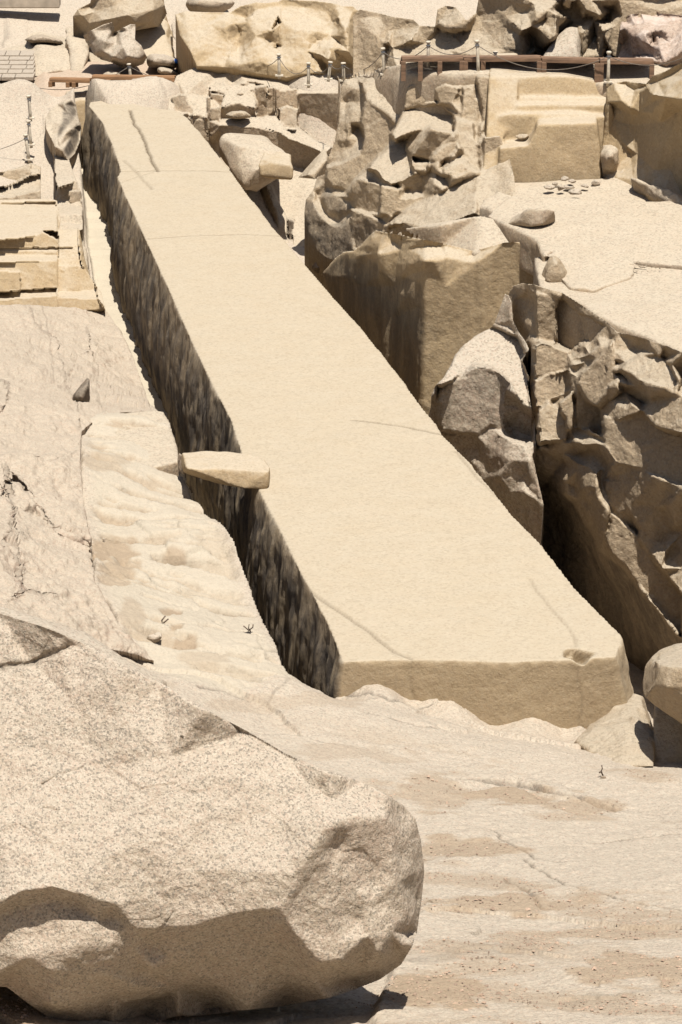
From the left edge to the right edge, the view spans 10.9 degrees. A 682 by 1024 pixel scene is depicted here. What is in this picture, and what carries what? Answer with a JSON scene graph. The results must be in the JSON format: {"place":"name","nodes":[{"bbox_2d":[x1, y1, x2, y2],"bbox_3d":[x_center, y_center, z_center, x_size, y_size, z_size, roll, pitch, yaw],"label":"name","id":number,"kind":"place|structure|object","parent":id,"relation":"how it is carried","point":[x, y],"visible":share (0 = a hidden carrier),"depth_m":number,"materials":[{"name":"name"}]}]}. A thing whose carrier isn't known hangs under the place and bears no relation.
{"place":"outdoors","nodes":[
{"label":"outdoors","id":0,"kind":"place"},
{"bbox_2d":[0,0,681,1023],"bbox_3d":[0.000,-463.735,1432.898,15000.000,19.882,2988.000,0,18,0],"label":"ground","id":1,"kind":"structure","parent":0,"point":[166,546],"depth_m":49.77,"materials":[{"name":"stone"}]},
{"bbox_2d":[0,50,34,80],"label":"stone wall","id":2,"kind":"structure","parent":1,"relation":"on","point":[16,64],"depth_m":96.98,"materials":[{"name":"beige stone"}]},
{"bbox_2d":[0,163,40,199],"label":"broken ledge","id":3,"kind":"object","parent":1,"relation":"on","point":[27,183],"visible":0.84,"depth_m":88.22,"materials":[{"name":"brown stone"}]},
{"bbox_2d":[23,134,32,162],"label":"rope post","id":4,"kind":"object","parent":1,"relation":"on","point":[28,159],"visible":1,"depth_m":89.47,"materials":[{"name":"metal"}]},
{"bbox_2d":[0,0,60,7],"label":"concrete kerb","id":5,"kind":"structure","parent":1,"relation":"on","point":[30,3],"depth_m":101.03,"materials":[{"name":"beige concrete"}]},
{"bbox_2d":[26,120,34,147],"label":"rope post","id":6,"kind":"object","parent":1,"relation":"on","point":[30,144],"visible":1,"depth_m":89.71,"materials":[{"name":"metal"}]},
{"bbox_2d":[26,95,34,120],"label":"rope post","id":7,"kind":"object","parent":1,"relation":"on","point":[30,117],"visible":1,"depth_m":90.10,"materials":[{"name":"metal"}]},
{"bbox_2d":[4,32,70,75],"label":"rock mound","id":8,"kind":"object","parent":1,"relation":"on","point":[51,58],"visible":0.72,"depth_m":97.88,"materials":[{"name":"stone"}]},
{"bbox_2d":[25,34,62,43],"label":"overhanging rock","id":9,"kind":"object","parent":8,"relation":"on","point":[41,39],"visible":1,"depth_m":98.64,"materials":[{"name":"stone"}]},
{"bbox_2d":[0,199,104,312],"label":"stepped ledges","id":10,"kind":"object","parent":1,"relation":"on","point":[42,261],"visible":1,"depth_m":81.76,"materials":[{"name":"stone"}]},
{"bbox_2d":[45,99,81,166],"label":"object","id":11,"kind":"object","parent":1,"relation":"on","point":[63,130],"visible":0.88,"depth_m":90.00,"materials":[{"name":"stone"}]},
{"bbox_2d":[54,155,82,239],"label":"kerb block","id":12,"kind":"structure","parent":1,"relation":"on","point":[71,214],"depth_m":86.23,"materials":[{"name":"stone"}]},
{"bbox_2d":[52,159,90,277],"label":"ledge block","id":13,"kind":"structure","parent":1,"relation":"on","point":[78,203],"depth_m":86.09,"materials":[{"name":"stone"}]},
{"bbox_2d":[65,89,87,136],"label":"trench end wall","id":14,"kind":"structure","parent":1,"relation":"on","point":[80,95],"depth_m":93.03,"materials":[{"name":"stone"}]},
{"bbox_2d":[0,304,153,663],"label":"bedrock slabs","id":15,"kind":"structure","parent":1,"relation":"on","point":[52,359],"depth_m":61.44,"materials":[{"name":"stone"}]},
{"bbox_2d":[72,378,89,401],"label":"leaning stone","id":16,"kind":"object","parent":15,"relation":"on","point":[82,393],"visible":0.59,"depth_m":66.78,"materials":[{"name":"stone"}]},
{"bbox_2d":[65,26,88,70],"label":"standing rock","id":17,"kind":"object","parent":1,"relation":"on","point":[77,48],"visible":0.86,"depth_m":97.97,"materials":[{"name":"stone"}]},
{"bbox_2d":[0,606,166,685],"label":"granite slab","id":18,"kind":"structure","parent":1,"relation":"on","point":[84,637],"depth_m":49.73,"materials":[{"name":"beige stone"}]},
{"bbox_2d":[30,62,177,96],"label":"rock bank","id":19,"kind":"object","parent":1,"relation":"on","point":[89,70],"visible":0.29,"depth_m":96.46,"materials":[{"name":"beige stone"}]},
{"bbox_2d":[89,48,107,61],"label":"hollow rock","id":20,"kind":"object","parent":19,"relation":"on","point":[93,57],"visible":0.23,"depth_m":98.21,"materials":[{"name":"brown stone"}]},
{"bbox_2d":[104,71,122,74],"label":"rock","id":21,"kind":"object","parent":19,"relation":"on","point":[111,72],"visible":0.41,"depth_m":95.40,"materials":[{"name":"stone"}]},
{"bbox_2d":[83,22,146,67],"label":"tilted boulder","id":22,"kind":"object","parent":19,"relation":"on","point":[122,47],"visible":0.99,"depth_m":95.40,"materials":[{"name":"grey stone"}]},
{"bbox_2d":[127,63,131,74],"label":"rope post","id":23,"kind":"object","parent":19,"relation":"on","point":[129,68],"visible":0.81,"depth_m":94.34,"materials":[{"name":"metal"}]},
{"bbox_2d":[40,67,127,89],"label":"rope","id":24,"kind":"object","parent":23,"relation":"hanging from","point":[74,88],"visible":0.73,"depth_m":93.88,"materials":[{"name":"beige fabric"}]},
{"bbox_2d":[146,54,176,68],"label":"boulder","id":25,"kind":"object","parent":19,"relation":"on","point":[159,60],"visible":0.94,"depth_m":95.82,"materials":[{"name":"grey stone"}]},
{"bbox_2d":[157,67,176,74],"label":"boulder","id":26,"kind":"object","parent":19,"relation":"on","point":[164,71],"visible":0.89,"depth_m":95.34,"materials":[{"name":"stone"}]},
{"bbox_2d":[91,411,179,475],"bbox_3d":[-3.812,0.095,64.682,1.749,3.049,3.387,-2,19,-6],"label":"rock hump","id":27,"kind":"object","parent":1,"relation":"on","point":[158,444],"visible":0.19,"depth_m":64.12,"materials":[{"name":"stone"}]},
{"bbox_2d":[177,453,185,473],"bbox_3d":[-2.772,-0.885,62.630,0.178,0.374,0.962,-3,19,-8],"label":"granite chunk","id":28,"kind":"object","parent":27,"relation":"on","point":[179,464],"visible":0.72,"depth_m":62.40,"materials":[{"name":"beige stone"}]},
{"bbox_2d":[147,632,161,642],"bbox_3d":[-2.788,1.869,53.547,0.230,0.158,0.230,0,18,0],"label":"loose stone","id":29,"kind":"object","parent":1,"relation":"on","point":[155,637],"visible":1,"depth_m":53.47,"materials":[{"name":"grey stone"}]},
{"bbox_2d":[135,16,173,61],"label":"rock block","id":30,"kind":"object","parent":1,"relation":"on","point":[157,40],"visible":0.42,"depth_m":98.81,"materials":[{"name":"stone"}]},
{"bbox_2d":[73,0,166,37],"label":"boulder","id":31,"kind":"object","parent":30,"relation":"on","point":[120,14],"visible":0.84,"depth_m":98.06,"materials":[{"name":"brown stone"}]},
{"bbox_2d":[186,0,234,11],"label":"flat boulder","id":32,"kind":"object","parent":1,"relation":"on","point":[208,5],"visible":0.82,"depth_m":99.19,"materials":[{"name":"stone"}]},
{"bbox_2d":[0,613,423,1020],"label":"boulder","id":33,"kind":"object","parent":1,"relation":"on","point":[166,852],"visible":1,"depth_m":32.82,"materials":[{"name":"beige stone"}]},
{"bbox_2d":[168,68,340,247],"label":"blocky ledges","id":34,"kind":"object","parent":1,"relation":"on","point":[204,102],"visible":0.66,"depth_m":91.18,"materials":[{"name":"stone"}]},
{"bbox_2d":[48,74,175,87],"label":"wooden walkway","id":35,"kind":"structure","parent":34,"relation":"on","point":[72,82],"depth_m":93.06,"materials":[{"name":"brown wood"}]},
{"bbox_2d":[226,111,250,118],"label":"oval stone","id":36,"kind":"object","parent":34,"relation":"on","point":[238,114],"visible":1,"depth_m":90.51,"materials":[{"name":"brown stone"}]},
{"bbox_2d":[219,133,284,191],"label":"pale boulder","id":37,"kind":"object","parent":34,"relation":"on","point":[240,154],"visible":0.75,"depth_m":87.64,"materials":[{"name":"stone"}]},
{"bbox_2d":[259,152,292,179],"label":"rock block","id":38,"kind":"object","parent":37,"relation":"on","point":[276,165],"visible":1,"depth_m":86.78,"materials":[{"name":"stone"}]},
{"bbox_2d":[304,62,311,87],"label":"rope post","id":39,"kind":"object","parent":34,"relation":"on","point":[308,84],"visible":1,"depth_m":90.47,"materials":[{"name":"metal"}]},
{"bbox_2d":[324,61,332,81],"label":"rope post","id":40,"kind":"object","parent":34,"relation":"on","point":[328,78],"visible":1,"depth_m":89.28,"materials":[{"name":"metal"}]},
{"bbox_2d":[175,0,357,81],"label":"quarry face","id":41,"kind":"object","parent":1,"relation":"on","point":[252,39],"visible":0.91,"depth_m":92.88},
{"bbox_2d":[171,22,175,40],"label":"leaning slab","id":42,"kind":"structure","parent":41,"relation":"on","point":[173,26],"depth_m":98.60,"materials":[{"name":"grey stone"}]},
{"bbox_2d":[275,53,282,78],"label":"rope post","id":43,"kind":"object","parent":1,"relation":"on","point":[279,75],"visible":1,"depth_m":90.92,"materials":[{"name":"metal"}]},
{"bbox_2d":[298,149,327,178],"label":"rock wedge","id":44,"kind":"object","parent":1,"relation":"on","point":[315,168],"visible":0.82,"depth_m":85.94,"materials":[{"name":"brown stone"}]},
{"bbox_2d":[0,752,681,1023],"bbox_3d":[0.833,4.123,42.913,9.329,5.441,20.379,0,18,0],"label":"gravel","id":45,"kind":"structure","parent":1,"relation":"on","point":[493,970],"depth_m":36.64,"materials":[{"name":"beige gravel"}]},
{"bbox_2d":[81,101,633,728],"bbox_3d":[-1.105,-2.187,73.409,5.471,4.227,41.274,-3,19,-10],"label":"obelisk","id":46,"kind":"object","parent":1,"relation":"on","point":[379,533],"visible":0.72,"depth_m":62.62,"materials":[{"name":"stone"}]},
{"bbox_2d":[181,451,269,488],"bbox_3d":[-2.023,-0.775,62.029,1.606,0.375,1.493,0,18,0],"label":"bridging stone","id":47,"kind":"object","parent":46,"relation":"on","point":[240,470],"visible":1,"depth_m":61.54,"materials":[{"name":"stone"}]},
{"bbox_2d":[304,73,514,285],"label":"broken cliff","id":48,"kind":"structure","parent":1,"relation":"on","point":[388,169],"depth_m":75.68,"materials":[{"name":"brown stone"}]},
{"bbox_2d":[323,231,532,415],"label":"dressed corner block","id":49,"kind":"structure","parent":1,"relation":"on","point":[420,312],"depth_m":71.48,"materials":[{"name":"stone"}]},
{"bbox_2d":[390,216,507,255],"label":"top plate","id":50,"kind":"object","parent":49,"relation":"on","point":[474,234],"visible":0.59,"depth_m":71.64,"materials":[{"name":"stone"}]},
{"bbox_2d":[429,294,543,546],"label":"rounded buttress","id":51,"kind":"structure","parent":1,"relation":"on","point":[481,415],"depth_m":67.55,"materials":[{"name":"grey stone"}]},
{"bbox_2d":[479,178,681,495],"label":"rock plateau","id":52,"kind":"structure","parent":1,"relation":"on","point":[644,304],"depth_m":67.33,"materials":[{"name":"stone"}]},
{"bbox_2d":[508,208,554,226],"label":"shelf rock","id":53,"kind":"object","parent":52,"relation":"on","point":[532,217],"visible":1,"depth_m":70.51,"materials":[{"name":"stone"}]},
{"bbox_2d":[543,184,554,189],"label":"loose stone","id":54,"kind":"object","parent":52,"relation":"on","point":[549,187],"visible":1,"depth_m":72.87,"materials":[{"name":"grey stone"}]},
{"bbox_2d":[542,255,566,282],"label":"knobbly boulder","id":55,"kind":"object","parent":52,"relation":"on","point":[554,270],"visible":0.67,"depth_m":68.12,"materials":[{"name":"brown stone"}]},
{"bbox_2d":[557,184,564,190],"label":"loose stone","id":56,"kind":"object","parent":52,"relation":"on","point":[560,187],"visible":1,"depth_m":72.80,"materials":[{"name":"grey stone"}]},
{"bbox_2d":[561,176,568,180],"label":"loose stone","id":57,"kind":"object","parent":52,"relation":"on","point":[564,178],"visible":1,"depth_m":73.12,"materials":[{"name":"grey stone"}]},
{"bbox_2d":[564,184,574,188],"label":"loose stone","id":58,"kind":"object","parent":52,"relation":"on","point":[568,186],"visible":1,"depth_m":72.97,"materials":[{"name":"grey stone"}]},
{"bbox_2d":[568,189,581,194],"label":"loose stone","id":59,"kind":"object","parent":52,"relation":"on","point":[575,191],"visible":1,"depth_m":72.45,"materials":[{"name":"grey stone"}]},
{"bbox_2d":[488,195,681,292],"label":"slab","id":60,"kind":"structure","parent":52,"relation":"on","point":[593,246],"depth_m":70.13,"materials":[{"name":"stone"}]},
{"bbox_2d":[591,180,599,185],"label":"loose stone","id":61,"kind":"object","parent":52,"relation":"on","point":[595,182],"visible":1,"depth_m":73.23,"materials":[{"name":"grey stone"}]},
{"bbox_2d":[574,693,654,766],"bbox_3d":[4.230,3.290,55.266,1.222,1.878,7.186,1,19,4],"label":"rock shoulder","id":62,"kind":"object","parent":1,"relation":"on","point":[622,734],"visible":0.94,"depth_m":52.64,"materials":[{"name":"brown stone"}]},
{"bbox_2d":[600,145,681,202],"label":"floor rubble bank","id":63,"kind":"structure","parent":1,"relation":"on","point":[609,156],"depth_m":72.77,"materials":[{"name":"stone"}]},
{"bbox_2d":[602,63,681,201],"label":"curved quarry wall","id":64,"kind":"structure","parent":1,"relation":"on","point":[642,134],"depth_m":73.03,"materials":[{"name":"stone"}]},
{"bbox_2d":[653,705,681,762],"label":"back trench wall","id":65,"kind":"structure","parent":1,"relation":"on","point":[667,729],"depth_m":52.48,"materials":[{"name":"brown stone"}]},
{"bbox_2d":[643,643,681,723],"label":"edge boulder","id":66,"kind":"object","parent":65,"relation":"on","point":[662,684],"visible":1,"depth_m":51.35,"materials":[{"name":"brown stone"}]},
{"bbox_2d":[337,59,675,127],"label":"terrain","id":67,"kind":"structure","parent":0,"point":[391,86],"depth_m":76.06,"materials":[{"name":"stone"}]},
{"bbox_2d":[339,62,346,82],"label":"rope post","id":68,"kind":"object","parent":67,"relation":"on","point":[343,72],"visible":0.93,"depth_m":82.19,"materials":[{"name":"metal"}]},
{"bbox_2d":[380,47,384,75],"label":"rope post","id":69,"kind":"object","parent":67,"relation":"on","point":[382,49],"visible":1,"depth_m":77.85,"materials":[{"name":"metal"}]},
{"bbox_2d":[343,53,381,70],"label":"rope","id":70,"kind":"object","parent":69,"relation":"attached to","point":[367,67],"visible":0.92,"depth_m":79.23,"materials":[{"name":"beige fabric"}]},
{"bbox_2d":[424,41,431,69],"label":"rope post","id":71,"kind":"object","parent":67,"relation":"on","point":[428,67],"visible":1,"depth_m":76.23,"materials":[{"name":"metal"}]},
{"bbox_2d":[474,40,482,72],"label":"rope post","id":72,"kind":"object","parent":67,"relation":"on","point":[477,56],"visible":1,"depth_m":75.53,"materials":[{"name":"metal"}]},
{"bbox_2d":[429,46,475,54],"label":"rope","id":73,"kind":"object","parent":72,"relation":"attached to","point":[451,54],"visible":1,"depth_m":75.91,"materials":[{"name":"beige fabric"}]},
{"bbox_2d":[479,46,606,69],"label":"rope","id":74,"kind":"object","parent":72,"relation":"hanging from","point":[542,69],"visible":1,"depth_m":75.17,"materials":[{"name":"beige fabric"}]},
{"bbox_2d":[353,0,681,77],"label":"quarry face","id":75,"kind":"object","parent":67,"relation":"on","point":[528,27],"visible":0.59,"depth_m":78.44},
{"bbox_2d":[544,27,580,56],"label":"triangular rock","id":76,"kind":"object","parent":75,"relation":"on","point":[566,42],"visible":0.75,"depth_m":77.36,"materials":[{"name":"grey stone"}]},
{"bbox_2d":[400,55,653,82],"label":"wooden walkway","id":77,"kind":"structure","parent":67,"relation":"on","point":[463,60],"depth_m":75.46,"materials":[{"name":"brown wood"}]},
{"bbox_2d":[483,53,605,182],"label":"carved bay","id":78,"kind":"object","parent":67,"relation":"on","point":[557,117],"visible":0.62,"depth_m":74.34,"materials":[{"name":"stone"}]},
{"bbox_2d":[515,134,528,138],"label":"loose stone","id":79,"kind":"object","parent":78,"relation":"on","point":[521,136],"visible":1,"depth_m":74.21,"materials":[{"name":"brown stone"}]},
{"bbox_2d":[604,51,611,85],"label":"rope post","id":80,"kind":"object","parent":67,"relation":"on","point":[608,81],"visible":1,"depth_m":74.73,"materials":[{"name":"metal"}]},
{"bbox_2d":[611,57,681,65],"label":"rope","id":81,"kind":"object","parent":80,"relation":"attached to","point":[645,65],"visible":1,"depth_m":74.09,"materials":[{"name":"beige fabric"}]},
{"bbox_2d":[618,11,681,66],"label":"white pink outcrop","id":82,"kind":"object","parent":67,"relation":"on","point":[657,38],"visible":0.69,"depth_m":76.74,"materials":[{"name":"stone"}]},
{"bbox_2d":[509,283,681,670],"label":"rough cliff","id":83,"kind":"structure","parent":0,"point":[606,404],"depth_m":65.47,"materials":[{"name":"brown stone"}]}
]}

